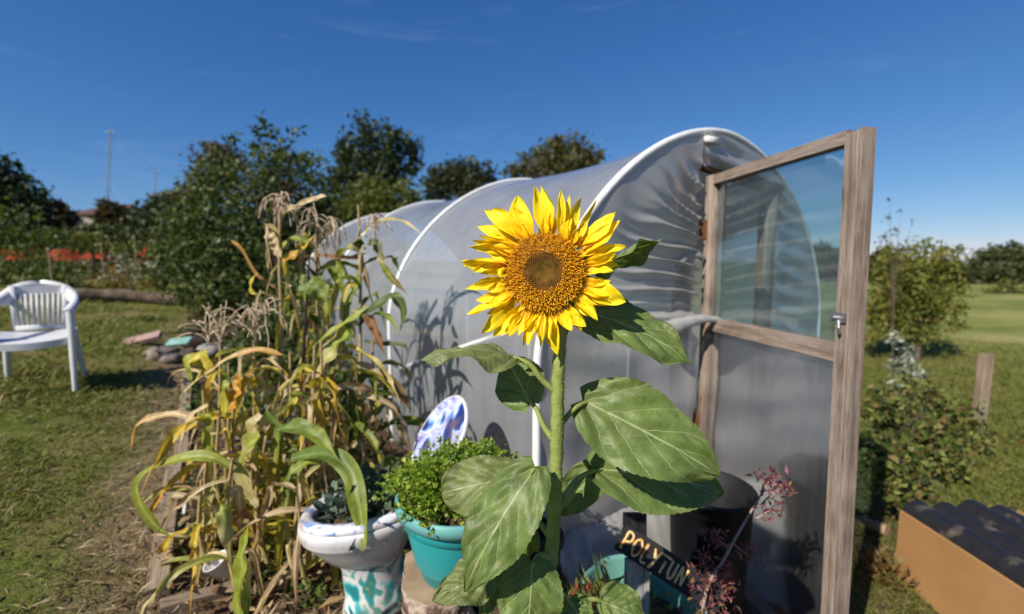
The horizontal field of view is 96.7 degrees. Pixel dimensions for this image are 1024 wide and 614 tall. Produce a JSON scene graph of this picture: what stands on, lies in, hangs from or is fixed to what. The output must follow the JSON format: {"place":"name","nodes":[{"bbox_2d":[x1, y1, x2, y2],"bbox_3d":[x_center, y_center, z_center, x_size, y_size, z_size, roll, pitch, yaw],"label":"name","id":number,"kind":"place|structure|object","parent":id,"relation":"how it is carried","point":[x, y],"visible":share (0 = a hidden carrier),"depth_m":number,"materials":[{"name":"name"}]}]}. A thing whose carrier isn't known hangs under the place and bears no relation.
{"place":"outdoors","nodes":[
{"label":"outdoors","id":0,"kind":"place"},
{"bbox_2d":[387,352,464,446],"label":"tunnel plant","id":1,"kind":"object","parent":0,"point":[427,401],"visible":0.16,"depth_m":3.85,"materials":[{"name":"plant"}]},
{"bbox_2d":[0,261,1023,613],"bbox_3d":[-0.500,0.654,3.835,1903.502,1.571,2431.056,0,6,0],"label":"ground","id":2,"kind":"structure","parent":0,"point":[992,317],"depth_m":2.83,"materials":[{"name":"plant"}]},
{"bbox_2d":[0,152,60,231],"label":"tree","id":3,"kind":"object","parent":2,"relation":"on","point":[16,189],"visible":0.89,"depth_m":21.44,"materials":[{"name":"green plant"}]},
{"bbox_2d":[0,280,86,390],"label":"garden chair","id":4,"kind":"object","parent":2,"relation":"on","point":[15,340],"visible":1,"depth_m":3.54,"materials":[{"name":"white plastic"}]},
{"bbox_2d":[0,245,88,287],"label":"vegetable plant","id":5,"kind":"object","parent":2,"relation":"on","point":[30,273],"visible":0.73,"depth_m":8.93,"materials":[{"name":"green plant"}]},
{"bbox_2d":[9,194,82,231],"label":"tree","id":6,"kind":"object","parent":2,"relation":"on","point":[66,215],"visible":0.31,"depth_m":27.45,"materials":[{"name":"green plant"}]},
{"bbox_2d":[46,248,52,280],"bbox_3d":[-8.683,-0.681,8.575,0.080,0.862,0.076,0,6,0],"label":"garden stake","id":7,"kind":"object","parent":2,"relation":"on","point":[49,250],"visible":0.86,"depth_m":8.55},
{"bbox_2d":[0,196,140,277],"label":"bean row","id":8,"kind":"object","parent":2,"relation":"on","point":[15,227],"visible":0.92,"depth_m":10.88,"materials":[{"name":"green plant"}]},
{"bbox_2d":[1,242,152,275],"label":"barrier netting","id":9,"kind":"object","parent":2,"relation":"on","point":[78,257],"visible":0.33,"depth_m":12.40,"materials":[{"name":"orange plastic"}]},
{"bbox_2d":[62,130,151,204],"bbox_3d":[-35.019,-9.655,41.953,10.088,11.315,5.932,2,6,23],"label":"lattice mast","id":10,"kind":"object","parent":2,"relation":"on","point":[108,164],"visible":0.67,"depth_m":38.99,"materials":[{"name":"grey metal"}]},
{"bbox_2d":[76,204,137,263],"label":"house","id":11,"kind":"structure","parent":2,"relation":"on","point":[84,213],"depth_m":45.76,"materials":[{"name":"brown tile"}]},
{"bbox_2d":[85,196,134,263],"bbox_3d":[-29.356,-5.639,33.640,3.364,5.112,2.245,0,6,0],"label":"tree","id":12,"kind":"object","parent":2,"relation":"on","point":[110,212],"visible":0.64,"depth_m":33.01,"materials":[{"name":"green plant"}]},
{"bbox_2d":[67,257,160,290],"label":"vegetable plant","id":13,"kind":"object","parent":2,"relation":"on","point":[109,280],"visible":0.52,"depth_m":9.42,"materials":[{"name":"green plant"}]},
{"bbox_2d":[59,231,176,278],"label":"vegetable plant","id":14,"kind":"object","parent":2,"relation":"on","point":[88,240],"visible":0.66,"depth_m":11.80,"materials":[{"name":"green plant"}]},
{"bbox_2d":[75,288,185,305],"bbox_3d":[-6.361,-0.160,7.595,1.532,0.341,0.299,-2,6,-21],"label":"fallen log","id":15,"kind":"object","parent":2,"relation":"on","point":[113,295],"visible":0.69,"depth_m":7.52,"materials":[{"name":"brown wood"}]},
{"bbox_2d":[97,251,169,302],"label":"tall weed","id":16,"kind":"object","parent":2,"relation":"on","point":[121,265],"visible":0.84,"depth_m":7.58,"materials":[{"name":"green plant"}]},
{"bbox_2d":[122,330,162,346],"bbox_3d":[-4.068,0.357,5.008,0.353,0.171,0.185,-3,6,-25],"label":"brick slab","id":17,"kind":"object","parent":2,"relation":"on","point":[150,337],"depth_m":4.98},
{"bbox_2d":[0,241,306,276],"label":"hedge","id":18,"kind":"object","parent":2,"relation":"on","point":[98,263],"visible":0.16,"depth_m":13.62,"materials":[{"name":"green plant"}]},
{"bbox_2d":[122,186,196,229],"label":"tree","id":19,"kind":"object","parent":2,"relation":"on","point":[141,217],"visible":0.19,"depth_m":25.08,"materials":[{"name":"green plant"}]},
{"bbox_2d":[143,344,180,360],"bbox_3d":[-3.544,0.473,4.602,0.307,0.192,0.219,0,6,0],"label":"stone","id":20,"kind":"object","parent":2,"relation":"on","point":[158,352],"visible":0.67,"depth_m":4.54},
{"bbox_2d":[140,315,184,334],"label":"leafy clump","id":21,"kind":"object","parent":2,"relation":"on","point":[151,318],"visible":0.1,"depth_m":6.14,"materials":[{"name":"green plant"}]},
{"bbox_2d":[0,220,325,255],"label":"fence","id":22,"kind":"object","parent":2,"relation":"on","point":[117,230],"visible":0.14,"depth_m":21.38,"materials":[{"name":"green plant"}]},
{"bbox_2d":[145,462,182,600],"bbox_3d":[-1.667,1.014,2.205,0.075,0.140,1.093,-4,7,-33],"label":"edging board","id":23,"kind":"object","parent":2,"relation":"on","point":[157,574],"visible":0.5,"depth_m":1.98,"materials":[{"name":"wood"}]},
{"bbox_2d":[157,352,181,363],"bbox_3d":[-3.383,0.518,4.507,0.158,0.126,0.186,5,8,42],"label":"stone","id":24,"kind":"object","parent":2,"relation":"on","point":[173,358],"visible":0.82,"depth_m":4.48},
{"bbox_2d":[174,371,191,461],"bbox_3d":[-2.490,0.769,3.467,0.070,0.206,1.918,-4,7,-34],"label":"edging board","id":25,"kind":"object","parent":2,"relation":"on","point":[182,447],"visible":0.27,"depth_m":3.23,"materials":[{"name":"wood"}]},
{"bbox_2d":[178,346,200,358],"bbox_3d":[-3.363,0.491,4.705,0.239,0.168,0.168,0,6,0],"label":"stone","id":26,"kind":"object","parent":2,"relation":"on","point":[186,351],"visible":0.45,"depth_m":4.67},
{"bbox_2d":[165,336,192,346],"bbox_3d":[-3.502,0.362,4.785,0.227,0.090,0.115,-1,6,-5],"label":"turquoise tile","id":27,"kind":"object","parent":26,"relation":"on","point":[179,341],"visible":1,"depth_m":4.77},
{"bbox_2d":[159,581,233,613],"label":"edging board","id":28,"kind":"object","parent":2,"relation":"on","point":[170,604],"visible":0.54,"depth_m":1.74,"materials":[{"name":"wood"}]},
{"bbox_2d":[132,479,264,611],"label":"maize plant","id":29,"kind":"object","parent":2,"relation":"on","point":[194,532],"visible":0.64,"depth_m":1.84,"materials":[{"name":"yellow plant"}]},
{"bbox_2d":[179,329,217,347],"bbox_3d":[-3.581,0.390,5.198,0.428,0.278,0.345,-4,7,-34],"label":"stone","id":30,"kind":"object","parent":2,"relation":"on","point":[196,341],"visible":0.36,"depth_m":5.09,"materials":[{"name":"stone"}]},
{"bbox_2d":[152,137,257,279],"bbox_3d":[-8.508,-2.748,12.792,2.723,4.073,1.628,-1,6,-14],"label":"autumn tree","id":31,"kind":"object","parent":2,"relation":"on","point":[217,146],"visible":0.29,"depth_m":12.48,"materials":[{"name":"green plant"}]},
{"bbox_2d":[0,331,409,613],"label":"straw litter","id":32,"kind":"object","parent":2,"relation":"on","point":[120,569],"visible":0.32,"depth_m":1.95,"materials":[{"name":"plant"}]},
{"bbox_2d":[131,347,282,550],"bbox_3d":[-1.289,0.703,2.029,0.624,1.073,0.335,1,6,11],"label":"maize plant","id":33,"kind":"object","parent":2,"relation":"on","point":[199,359],"visible":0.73,"depth_m":1.96,"materials":[{"name":"yellow plant"}]},
{"bbox_2d":[168,364,248,410],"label":"leafy weed","id":34,"kind":"object","parent":2,"relation":"on","point":[215,402],"visible":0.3,"depth_m":3.53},
{"bbox_2d":[195,341,223,357],"bbox_3d":[-3.256,0.471,4.878,0.343,0.211,0.250,-2,6,-23],"label":"stone","id":35,"kind":"object","parent":2,"relation":"on","point":[212,350],"visible":0.45,"depth_m":4.81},
{"bbox_2d":[181,318,248,354],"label":"leafy clump","id":36,"kind":"object","parent":2,"relation":"on","point":[230,337],"visible":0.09,"depth_m":5.43,"materials":[{"name":"green plant"}]},
{"bbox_2d":[203,550,229,582],"bbox_3d":[-1.196,1.066,1.856,0.108,0.118,0.101,0,6,0],"label":"white cup","id":37,"kind":"object","parent":2,"relation":"on","point":[217,570],"visible":0.64,"depth_m":1.84,"materials":[{"name":"plastic"}]},
{"bbox_2d":[140,399,293,557],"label":"maize plant","id":38,"kind":"object","parent":2,"relation":"on","point":[172,435],"visible":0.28,"depth_m":1.98,"materials":[{"name":"yellow plant"}]},
{"bbox_2d":[176,362,269,499],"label":"maize plant","id":39,"kind":"object","parent":2,"relation":"on","point":[188,463],"visible":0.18,"depth_m":2.51,"materials":[{"name":"yellow plant"}]},
{"bbox_2d":[140,458,307,613],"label":"maize plant","id":40,"kind":"object","parent":2,"relation":"on","point":[225,520],"visible":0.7,"depth_m":1.66,"materials":[{"name":"green plant"}]},
{"bbox_2d":[150,290,301,544],"bbox_3d":[-1.341,0.623,2.200,0.815,1.400,0.548,-2,6,-16],"label":"maize plant","id":41,"kind":"object","parent":2,"relation":"on","point":[251,378],"visible":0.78,"depth_m":2.22,"materials":[{"name":"beige plant"}]},
{"bbox_2d":[130,410,328,569],"bbox_3d":[-1.134,0.924,1.885,0.415,1.019,0.611,5,8,43],"label":"maize plant","id":42,"kind":"object","parent":2,"relation":"on","point":[251,439],"visible":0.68,"depth_m":1.83,"materials":[{"name":"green plant"}]},
{"bbox_2d":[167,301,295,564],"bbox_3d":[-1.438,0.641,2.135,0.779,1.337,0.631,0,6,0],"label":"maize plant","id":43,"kind":"object","parent":2,"relation":"on","point":[211,490],"visible":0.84,"depth_m":2.18,"materials":[{"name":"beige plant"}]},
{"bbox_2d":[194,472,281,517],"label":"leafy weed","id":44,"kind":"object","parent":2,"relation":"on","point":[222,486],"visible":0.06,"depth_m":2.28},
{"bbox_2d":[184,371,292,436],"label":"leafy weed","id":45,"kind":"object","parent":2,"relation":"on","point":[246,405],"visible":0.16,"depth_m":3.24,"materials":[{"name":"plant"}]},
{"bbox_2d":[133,132,348,323],"bbox_3d":[-4.279,-1.056,7.164,3.070,3.282,2.497,0,6,0],"label":"evergreen bush","id":46,"kind":"object","parent":2,"relation":"on","point":[229,265],"visible":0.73,"depth_m":6.89,"materials":[{"name":"green plant"}]},
{"bbox_2d":[232,528,251,613],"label":"maize plant","id":47,"kind":"object","parent":2,"relation":"on","point":[241,599],"visible":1,"depth_m":1.31,"materials":[{"name":"green plant"}]},
{"bbox_2d":[243,555,289,594],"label":"leafy weed","id":48,"kind":"object","parent":2,"relation":"on","point":[270,572],"visible":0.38,"depth_m":1.92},
{"bbox_2d":[221,109,322,314],"bbox_3d":[-3.329,-1.221,6.493,1.362,3.106,0.571,0,6,0],"label":"sapling","id":49,"kind":"object","parent":2,"relation":"on","point":[307,177],"visible":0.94,"depth_m":6.41,"materials":[{"name":"green plant"}]},
{"bbox_2d":[149,410,399,613],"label":"dead leaves","id":50,"kind":"object","parent":2,"relation":"on","point":[224,600],"visible":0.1,"depth_m":1.83,"materials":[{"name":"brown plant"}]},
{"bbox_2d":[231,191,327,481],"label":"maize plant","id":51,"kind":"object","parent":2,"relation":"on","point":[274,243],"visible":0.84,"depth_m":2.32,"materials":[{"name":"beige plant"}]},
{"bbox_2d":[207,352,352,550],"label":"maize plant","id":52,"kind":"object","parent":2,"relation":"on","point":[277,465],"visible":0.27,"depth_m":2.10,"materials":[{"name":"yellow plant"}]},
{"bbox_2d":[210,260,352,388],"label":"plant","id":53,"kind":"object","parent":2,"relation":"on","point":[292,340],"visible":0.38,"depth_m":4.59,"materials":[{"name":"green plant"}]},
{"bbox_2d":[234,401,329,476],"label":"leafy weed","id":54,"kind":"object","parent":2,"relation":"on","point":[237,440],"visible":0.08,"depth_m":2.77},
{"bbox_2d":[173,368,410,593],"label":"weeds","id":55,"kind":"object","parent":2,"relation":"on","point":[189,479],"visible":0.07,"depth_m":2.13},
{"bbox_2d":[242,417,366,613],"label":"maize plant","id":56,"kind":"object","parent":2,"relation":"on","point":[343,464],"visible":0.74,"depth_m":1.73,"materials":[{"name":"green plant"}]},
{"bbox_2d":[291,552,327,574],"bbox_3d":[-0.876,1.118,2.023,0.221,0.050,0.120,-3,6,-24],"label":"broken board","id":57,"kind":"object","parent":2,"relation":"on","point":[318,565],"visible":0.15,"depth_m":1.97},
{"bbox_2d":[298,256,322,513],"bbox_3d":[-1.003,0.426,2.292,0.187,1.361,0.036,1,6,14],"label":"garden cane","id":58,"kind":"object","parent":2,"relation":"on","point":[307,303],"visible":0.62,"depth_m":2.27,"materials":[{"name":"brown plant"}]},
{"bbox_2d":[284,567,342,612],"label":"leafy weed","id":59,"kind":"object","parent":2,"relation":"on","point":[318,589],"visible":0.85,"depth_m":1.82,"materials":[{"name":"plant"}]},
{"bbox_2d":[262,193,374,490],"bbox_3d":[-1.110,0.373,2.552,0.740,1.979,0.577,0,6,0],"label":"maize plant","id":60,"kind":"object","parent":2,"relation":"on","point":[335,268],"visible":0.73,"depth_m":2.47,"materials":[{"name":"beige plant"}]},
{"bbox_2d":[246,341,395,574],"bbox_3d":[-0.905,0.760,2.081,0.646,1.238,0.391,3,6,24],"label":"maize plant","id":61,"kind":"object","parent":2,"relation":"on","point":[293,448],"visible":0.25,"depth_m":2.03,"materials":[{"name":"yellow plant"}]},
{"bbox_2d":[299,297,355,465],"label":"maize plant","id":62,"kind":"object","parent":2,"relation":"on","point":[346,352],"visible":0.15,"depth_m":2.83,"materials":[{"name":"green plant"}]},
{"bbox_2d":[275,346,381,594],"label":"maize plant","id":63,"kind":"object","parent":2,"relation":"on","point":[333,389],"visible":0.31,"depth_m":1.91,"materials":[{"name":"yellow plant"}]},
{"bbox_2d":[257,373,409,573],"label":"maize plant","id":64,"kind":"object","parent":2,"relation":"on","point":[389,403],"visible":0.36,"depth_m":2.04,"materials":[{"name":"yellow plant"}]},
{"bbox_2d":[273,276,399,497],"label":"maize plant","id":65,"kind":"object","parent":2,"relation":"on","point":[313,287],"visible":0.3,"depth_m":2.14,"materials":[{"name":"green plant"}]},
{"bbox_2d":[293,205,421,506],"bbox_3d":[-0.802,0.426,2.324,0.564,1.880,0.645,-3,7,-28],"label":"maize plant","id":66,"kind":"object","parent":2,"relation":"on","point":[358,247],"visible":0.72,"depth_m":2.31,"materials":[{"name":"green plant"}]},
{"bbox_2d":[304,168,426,250],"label":"yellow green shrub","id":67,"kind":"object","parent":2,"relation":"on","point":[386,204],"visible":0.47,"depth_m":13.55,"materials":[{"name":"green plant"}]},
{"bbox_2d":[313,108,424,239],"bbox_3d":[-7.827,-6.181,24.436,6.578,8.745,4.036,0,6,0],"label":"oak tree","id":68,"kind":"object","parent":2,"relation":"on","point":[350,155],"visible":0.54,"depth_m":23.84,"materials":[{"name":"green plant"}]},
{"bbox_2d":[355,418,396,479],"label":"leafy weed","id":69,"kind":"object","parent":2,"relation":"on","point":[382,444],"visible":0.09,"depth_m":2.38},
{"bbox_2d":[297,395,468,613],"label":"painted toilet","id":70,"kind":"object","parent":2,"relation":"on","point":[372,574],"visible":0.58,"depth_m":1.69,"materials":[{"name":"white ceramic"}]},
{"bbox_2d":[310,455,399,550],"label":"kale seedlings","id":71,"kind":"object","parent":70,"relation":"in","point":[376,507],"visible":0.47,"depth_m":1.71,"materials":[{"name":"plant"}]},
{"bbox_2d":[349,341,425,478],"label":"maize plant","id":72,"kind":"object","parent":2,"relation":"on","point":[413,421],"visible":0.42,"depth_m":2.33,"materials":[{"name":"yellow plant"}]},
{"bbox_2d":[401,550,468,613],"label":"log stump","id":73,"kind":"object","parent":2,"relation":"on","point":[417,592],"visible":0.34,"depth_m":1.38,"materials":[{"name":"brown wood"}]},
{"bbox_2d":[394,469,463,589],"bbox_3d":[-0.165,0.722,1.480,0.416,0.263,0.416,0,6,0],"label":"flower pot","id":74,"kind":"object","parent":73,"relation":"on","point":[437,554],"visible":0.28,"depth_m":1.32,"materials":[{"name":"teal plastic"}]},
{"bbox_2d":[371,435,518,536],"bbox_3d":[-0.181,0.528,1.460,0.516,0.217,0.460,0,6,0],"label":"parsley","id":75,"kind":"object","parent":74,"relation":"in","point":[421,498],"visible":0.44,"depth_m":1.39,"materials":[{"name":"plant"}]},
{"bbox_2d":[418,153,506,201],"bbox_3d":[-3.666,-6.829,33.552,5.533,8.788,5.336,5,8,40],"label":"round tree","id":76,"kind":"object","parent":2,"relation":"on","point":[460,178],"visible":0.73,"depth_m":32.59,"materials":[{"name":"green plant"}]},
{"bbox_2d":[467,603,498,613],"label":"pot","id":77,"kind":"object","parent":2,"relation":"on","point":[473,609],"visible":0.06,"depth_m":1.30,"materials":[{"name":"black plastic"}]},
{"bbox_2d":[503,516,564,573],"bbox_3d":[0.059,0.991,1.607,0.246,0.406,0.246,0,6,0],"label":"round pot","id":78,"kind":"object","parent":2,"relation":"on","point":[542,536],"visible":0.16,"depth_m":1.58,"materials":[{"name":"black plastic"}]},
{"bbox_2d":[501,126,610,179],"bbox_3d":[2.907,-6.698,29.663,7.298,10.229,5.505,0,6,0],"label":"olive tree","id":79,"kind":"object","parent":2,"relation":"on","point":[559,158],"visible":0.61,"depth_m":28.70,"materials":[{"name":"green plant"}]},
{"bbox_2d":[421,186,724,613],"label":"sunflower","id":80,"kind":"object","parent":2,"relation":"on","point":[652,452],"visible":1,"depth_m":0.86,"materials":[{"name":"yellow plant"}]},
{"bbox_2d":[560,554,605,595],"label":"grass tuft","id":81,"kind":"object","parent":2,"relation":"on","point":[569,591],"visible":0.04,"depth_m":1.65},
{"bbox_2d":[568,577,602,613],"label":"red weed","id":82,"kind":"object","parent":2,"relation":"on","point":[589,587],"visible":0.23,"depth_m":1.32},
{"bbox_2d":[299,127,876,613],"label":"polytunnel","id":83,"kind":"structure","parent":2,"relation":"on","point":[767,377],"depth_m":2.26,"materials":[{"name":"white plastic"}]},
{"bbox_2d":[692,127,876,613],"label":"door","id":84,"kind":"structure","parent":83,"relation":"in","point":[766,397],"depth_m":1.88,"materials":[{"name":"brown wood"}]},
{"bbox_2d":[582,554,707,613],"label":"garden tub","id":85,"kind":"object","parent":2,"relation":"on","point":[614,564],"visible":0.18,"depth_m":1.69,"materials":[{"name":"green plastic"}]},
{"bbox_2d":[570,554,626,612],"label":"grass tuft","id":86,"kind":"object","parent":85,"relation":"in","point":[599,580],"visible":0.23,"depth_m":1.49,"materials":[{"name":"plant"}]},
{"bbox_2d":[649,580,681,613],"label":"tub seedlings","id":87,"kind":"object","parent":85,"relation":"in","point":[658,605],"visible":0.24,"depth_m":1.62,"materials":[{"name":"plant"}]},
{"bbox_2d":[614,512,726,613],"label":"wooden sign","id":88,"kind":"object","parent":2,"relation":"on","point":[640,550],"visible":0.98,"depth_m":1.41,"materials":[{"name":"wood"}]},
{"bbox_2d":[670,471,758,613],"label":"bucket pot","id":89,"kind":"object","parent":2,"relation":"on","point":[729,509],"visible":0.51,"depth_m":1.90,"materials":[{"name":"black plastic"}]},
{"bbox_2d":[680,465,798,613],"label":"purple shrub","id":90,"kind":"object","parent":2,"relation":"on","point":[729,546],"visible":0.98,"depth_m":1.37,"materials":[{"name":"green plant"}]},
{"bbox_2d":[813,239,869,277],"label":"tree","id":91,"kind":"object","parent":2,"relation":"on","point":[822,254],"visible":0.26,"depth_m":35.25,"materials":[{"name":"green plant"}]},
{"bbox_2d":[856,515,889,536],"bbox_3d":[2.376,1.458,3.065,0.090,0.112,0.260,-3,7,-30],"label":"split log","id":92,"kind":"object","parent":2,"relation":"on","point":[875,526],"visible":0.58,"depth_m":2.99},
{"bbox_2d":[851,541,919,600],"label":"dry weed","id":93,"kind":"object","parent":2,"relation":"on","point":[884,566],"visible":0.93,"depth_m":2.55,"materials":[{"name":"plant"}]},
{"bbox_2d":[869,245,916,264],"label":"tree","id":94,"kind":"object","parent":2,"relation":"on","point":[872,258],"visible":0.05,"depth_m":39.32,"materials":[{"name":"green plant"}]},
{"bbox_2d":[874,198,915,375],"bbox_3d":[5.840,-0.284,7.016,0.662,2.746,0.199,0,6,-5],"label":"bare sapling","id":95,"kind":"object","parent":2,"relation":"on","point":[893,281],"visible":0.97,"depth_m":6.98,"materials":[{"name":"brown plant"}]},
{"bbox_2d":[883,331,929,394],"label":"silver shrub","id":96,"kind":"object","parent":2,"relation":"on","point":[904,362],"visible":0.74,"depth_m":5.27,"materials":[{"name":"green plant"}]},
{"bbox_2d":[817,258,1023,284],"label":"hedge","id":97,"kind":"object","parent":2,"relation":"on","point":[987,273],"visible":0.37,"depth_m":30.82,"materials":[{"name":"green plant"}]},
{"bbox_2d":[865,235,977,360],"bbox_3d":[7.072,-0.143,8.041,2.128,2.225,1.234,0,6,0],"label":"young tree","id":98,"kind":"object","parent":2,"relation":"on","point":[913,282],"visible":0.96,"depth_m":7.89,"materials":[{"name":"green plant"}]},
{"bbox_2d":[859,373,998,516],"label":"bramble bush","id":99,"kind":"object","parent":2,"relation":"on","point":[910,411],"visible":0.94,"depth_m":3.67,"materials":[{"name":"green plant"}]},
{"bbox_2d":[896,510,1023,613],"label":"crate","id":100,"kind":"object","parent":2,"relation":"on","point":[951,577],"visible":0.48,"depth_m":2.28,"materials":[{"name":"beige wood"}]},
{"bbox_2d":[902,500,1023,587],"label":"black roll","id":101,"kind":"object","parent":100,"relation":"in","point":[1002,560],"visible":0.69,"depth_m":2.23,"materials":[{"name":"plastic"}]},
{"bbox_2d":[933,502,1023,559],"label":"black roll","id":102,"kind":"object","parent":100,"relation":"in","point":[993,534],"visible":0.45,"depth_m":2.33,"materials":[{"name":"plastic"}]},
{"bbox_2d":[957,499,1023,543],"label":"black roll","id":103,"kind":"object","parent":100,"relation":"in","point":[997,520],"visible":0.46,"depth_m":2.41,"materials":[{"name":"plastic"}]},
{"bbox_2d":[991,505,1023,525],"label":"black roll","id":104,"kind":"object","parent":100,"relation":"in","point":[1010,513],"visible":0.3,"depth_m":2.50,"materials":[{"name":"plastic"}]},
{"bbox_2d":[971,353,994,428],"bbox_3d":[5.001,0.956,4.849,0.112,0.927,0.090,0,6,0],"label":"fence post","id":105,"kind":"object","parent":2,"relation":"on","point":[984,374],"visible":0.65,"depth_m":4.81,"materials":[{"name":"wood"}]},
{"bbox_2d":[950,278,1023,296],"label":"orchard bush","id":106,"kind":"object","parent":2,"relation":"on","point":[1003,289],"visible":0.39,"depth_m":21.76,"materials":[{"name":"green plant"}]},
{"bbox_2d":[965,239,1023,265],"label":"tree","id":107,"kind":"object","parent":2,"relation":"on","point":[1015,252],"visible":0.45,"depth_m":37.25,"materials":[{"name":"green plant"}]},
{"bbox_2d":[978,431,1023,445],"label":"ground bramble","id":108,"kind":"object","parent":2,"relation":"on","point":[996,434],"visible":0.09,"depth_m":4.54,"materials":[{"name":"green plant"}]},
{"bbox_2d":[0,0,1023,261],"label":"sky","id":109,"kind":"structure","parent":0,"point":[940,83],"materials":[{"name":"blue"}]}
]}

